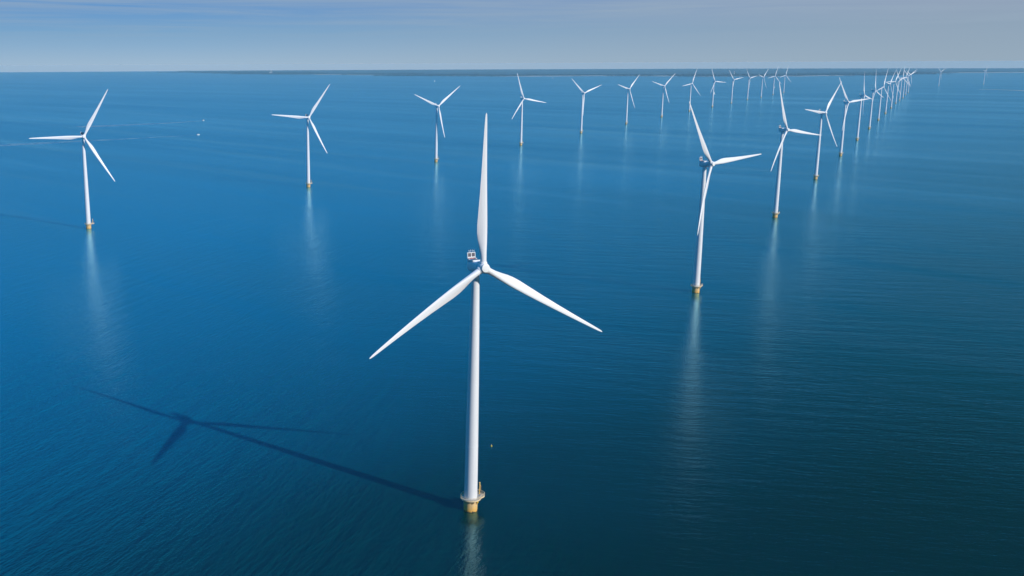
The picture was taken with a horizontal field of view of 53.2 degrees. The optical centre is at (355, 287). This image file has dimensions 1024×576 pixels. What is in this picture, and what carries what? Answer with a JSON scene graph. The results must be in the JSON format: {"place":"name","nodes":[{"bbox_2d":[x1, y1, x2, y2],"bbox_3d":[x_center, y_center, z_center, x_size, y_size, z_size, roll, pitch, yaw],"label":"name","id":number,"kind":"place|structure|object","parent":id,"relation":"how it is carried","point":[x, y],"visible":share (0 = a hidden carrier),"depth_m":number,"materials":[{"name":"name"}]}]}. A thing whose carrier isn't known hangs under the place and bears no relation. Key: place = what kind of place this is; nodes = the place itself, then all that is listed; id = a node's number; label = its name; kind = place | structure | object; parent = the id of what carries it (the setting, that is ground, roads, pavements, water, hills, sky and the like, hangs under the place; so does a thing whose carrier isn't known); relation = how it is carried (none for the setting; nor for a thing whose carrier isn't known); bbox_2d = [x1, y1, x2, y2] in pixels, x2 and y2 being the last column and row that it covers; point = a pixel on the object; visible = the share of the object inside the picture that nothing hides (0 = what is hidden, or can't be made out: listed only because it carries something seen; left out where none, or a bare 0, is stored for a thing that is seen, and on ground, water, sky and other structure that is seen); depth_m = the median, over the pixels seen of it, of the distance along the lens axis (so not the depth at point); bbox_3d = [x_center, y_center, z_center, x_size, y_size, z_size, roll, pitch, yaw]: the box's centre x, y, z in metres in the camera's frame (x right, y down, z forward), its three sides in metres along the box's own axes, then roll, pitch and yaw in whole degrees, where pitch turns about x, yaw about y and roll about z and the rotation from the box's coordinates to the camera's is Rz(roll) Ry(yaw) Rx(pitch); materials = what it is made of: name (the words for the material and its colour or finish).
{"place":"outdoors","nodes":[
{"label":"outdoors","id":0,"kind":"place"},
{"bbox_2d":[0,71,1023,575],"bbox_3d":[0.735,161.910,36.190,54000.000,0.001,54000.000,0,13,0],"label":"water","id":1,"kind":"structure","parent":0,"point":[210,311],"depth_m":643.36,"materials":[{"name":"blue liquid"}]},
{"bbox_2d":[29,89,114,228],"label":"wind turbine","id":2,"kind":"object","parent":1,"relation":"in","point":[88,223],"visible":1,"depth_m":1024.18,"materials":[{"name":"white paint"}]},
{"bbox_2d":[276,84,329,186],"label":"wind turbine","id":3,"kind":"object","parent":1,"relation":"in","point":[307,117],"visible":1,"depth_m":1367.03,"materials":[{"name":"white paint"}]},
{"bbox_2d":[414,86,459,161],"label":"wind turbine","id":4,"kind":"object","parent":1,"relation":"in","point":[436,132],"visible":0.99,"depth_m":1716.62,"materials":[{"name":"white paint"}]},
{"bbox_2d":[369,113,601,512],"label":"wind turbine","id":5,"kind":"object","parent":1,"relation":"in","point":[471,496],"visible":1,"depth_m":363.84,"materials":[{"name":"white paint"}]},
{"bbox_2d":[513,74,545,144],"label":"wind turbine","id":6,"kind":"object","parent":1,"relation":"in","point":[521,122],"visible":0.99,"depth_m":2056.45,"materials":[{"name":"white paint"}]},
{"bbox_2d":[572,79,600,132],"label":"wind turbine","id":7,"kind":"object","parent":1,"relation":"in","point":[582,105],"visible":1,"depth_m":2407.96,"materials":[{"name":"white paint"}]},
{"bbox_2d":[620,77,637,123],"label":"wind turbine","id":8,"kind":"object","parent":1,"relation":"in","point":[627,100],"visible":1,"depth_m":2754.94,"materials":[{"name":"white paint"}]},
{"bbox_2d":[652,74,674,116],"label":"wind turbine","id":9,"kind":"object","parent":1,"relation":"in","point":[663,86],"visible":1,"depth_m":3094.21,"materials":[{"name":"white paint"}]},
{"bbox_2d":[684,70,700,111],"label":"wind turbine","id":10,"kind":"object","parent":1,"relation":"in","point":[690,92],"visible":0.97,"depth_m":3446.19,"materials":[{"name":"white paint"}]},
{"bbox_2d":[711,71,719,106],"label":"wind turbine","id":11,"kind":"object","parent":1,"relation":"in","point":[712,105],"visible":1,"depth_m":3778.49,"materials":[{"name":"white paint"}]},
{"bbox_2d":[689,101,760,292],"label":"wind turbine","id":12,"kind":"object","parent":1,"relation":"in","point":[696,286],"visible":0.99,"depth_m":725.42,"materials":[{"name":"white paint"}]},
{"bbox_2d":[729,70,742,102],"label":"wind turbine","id":13,"kind":"object","parent":1,"relation":"in","point":[732,86],"visible":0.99,"depth_m":4112.57,"materials":[{"name":"white paint"}]},
{"bbox_2d":[747,71,755,99],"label":"wind turbine","id":14,"kind":"object","parent":1,"relation":"in","point":[748,85],"visible":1,"depth_m":4495.85,"materials":[{"name":"white paint"}]},
{"bbox_2d":[760,70,767,96],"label":"wind turbine","id":15,"kind":"object","parent":1,"relation":"in","point":[762,83],"visible":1,"depth_m":4785.35,"materials":[{"name":"white paint"}]},
{"bbox_2d":[771,82,818,217],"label":"wind turbine","id":16,"kind":"object","parent":1,"relation":"in","point":[786,129],"visible":1,"depth_m":1081.29,"materials":[{"name":"white paint"}]},
{"bbox_2d":[805,83,840,178],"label":"wind turbine","id":17,"kind":"object","parent":1,"relation":"in","point":[816,175],"visible":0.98,"depth_m":1436.29,"materials":[{"name":"white paint"}]},
{"bbox_2d":[838,78,870,155],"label":"wind turbine","id":18,"kind":"object","parent":1,"relation":"in","point":[847,102],"visible":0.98,"depth_m":1793.86,"materials":[{"name":"white paint"}]},
{"bbox_2d":[856,74,868,139],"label":"wind turbine","id":19,"kind":"object","parent":1,"relation":"in","point":[858,124],"visible":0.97,"depth_m":2148.27,"materials":[{"name":"white paint"}]},
{"bbox_2d":[868,69,883,128],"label":"wind turbine","id":20,"kind":"object","parent":1,"relation":"in","point":[870,115],"visible":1,"depth_m":2513.15,"materials":[{"name":"white paint"}]},
{"bbox_2d":[877,71,890,120],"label":"wind turbine","id":21,"kind":"object","parent":1,"relation":"in","point":[881,87],"visible":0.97,"depth_m":2870.82,"materials":[{"name":"white paint"}]},
{"bbox_2d":[884,73,894,113],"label":"wind turbine","id":22,"kind":"object","parent":1,"relation":"in","point":[888,84],"visible":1,"depth_m":3234.01,"materials":[{"name":"white paint"}]},
{"bbox_2d":[887,68,901,108],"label":"wind turbine","id":23,"kind":"object","parent":1,"relation":"in","point":[892,90],"visible":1,"depth_m":3596.89,"materials":[{"name":"white paint"}]},
{"bbox_2d":[895,73,906,103],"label":"wind turbine","id":24,"kind":"object","parent":1,"relation":"in","point":[899,79],"visible":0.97,"depth_m":4006.68,"materials":[{"name":"white paint"}]},
{"bbox_2d":[899,69,906,100],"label":"wind turbine","id":25,"kind":"object","parent":1,"relation":"in","point":[900,86],"visible":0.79,"depth_m":4327.21,"materials":[{"name":"white paint"}]},
{"bbox_2d":[902,66,910,97],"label":"wind turbine","id":26,"kind":"object","parent":1,"relation":"in","point":[904,84],"visible":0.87,"depth_m":4605.21,"materials":[{"name":"white paint"}]},
{"bbox_2d":[0,0,1023,71],"label":"sky","id":27,"kind":"structure","parent":0,"point":[36,35],"materials":[{"name":"blue"}]},
{"bbox_2d":[177,68,1023,75],"bbox_3d":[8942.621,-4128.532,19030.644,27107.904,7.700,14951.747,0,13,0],"label":"land","id":28,"kind":"structure","parent":0,"point":[638,71],"depth_m":19034.90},
{"bbox_2d":[305,72,1023,76],"bbox_3d":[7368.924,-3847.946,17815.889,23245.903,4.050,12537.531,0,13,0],"label":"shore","id":29,"kind":"structure","parent":0,"point":[816,75],"depth_m":14455.90,"materials":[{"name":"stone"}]},
{"bbox_2d":[196,71,1023,75],"bbox_3d":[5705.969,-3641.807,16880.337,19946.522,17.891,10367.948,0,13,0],"label":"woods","id":30,"kind":"object","parent":29,"relation":"on","point":[772,74],"visible":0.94,"depth_m":13428.31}
]}

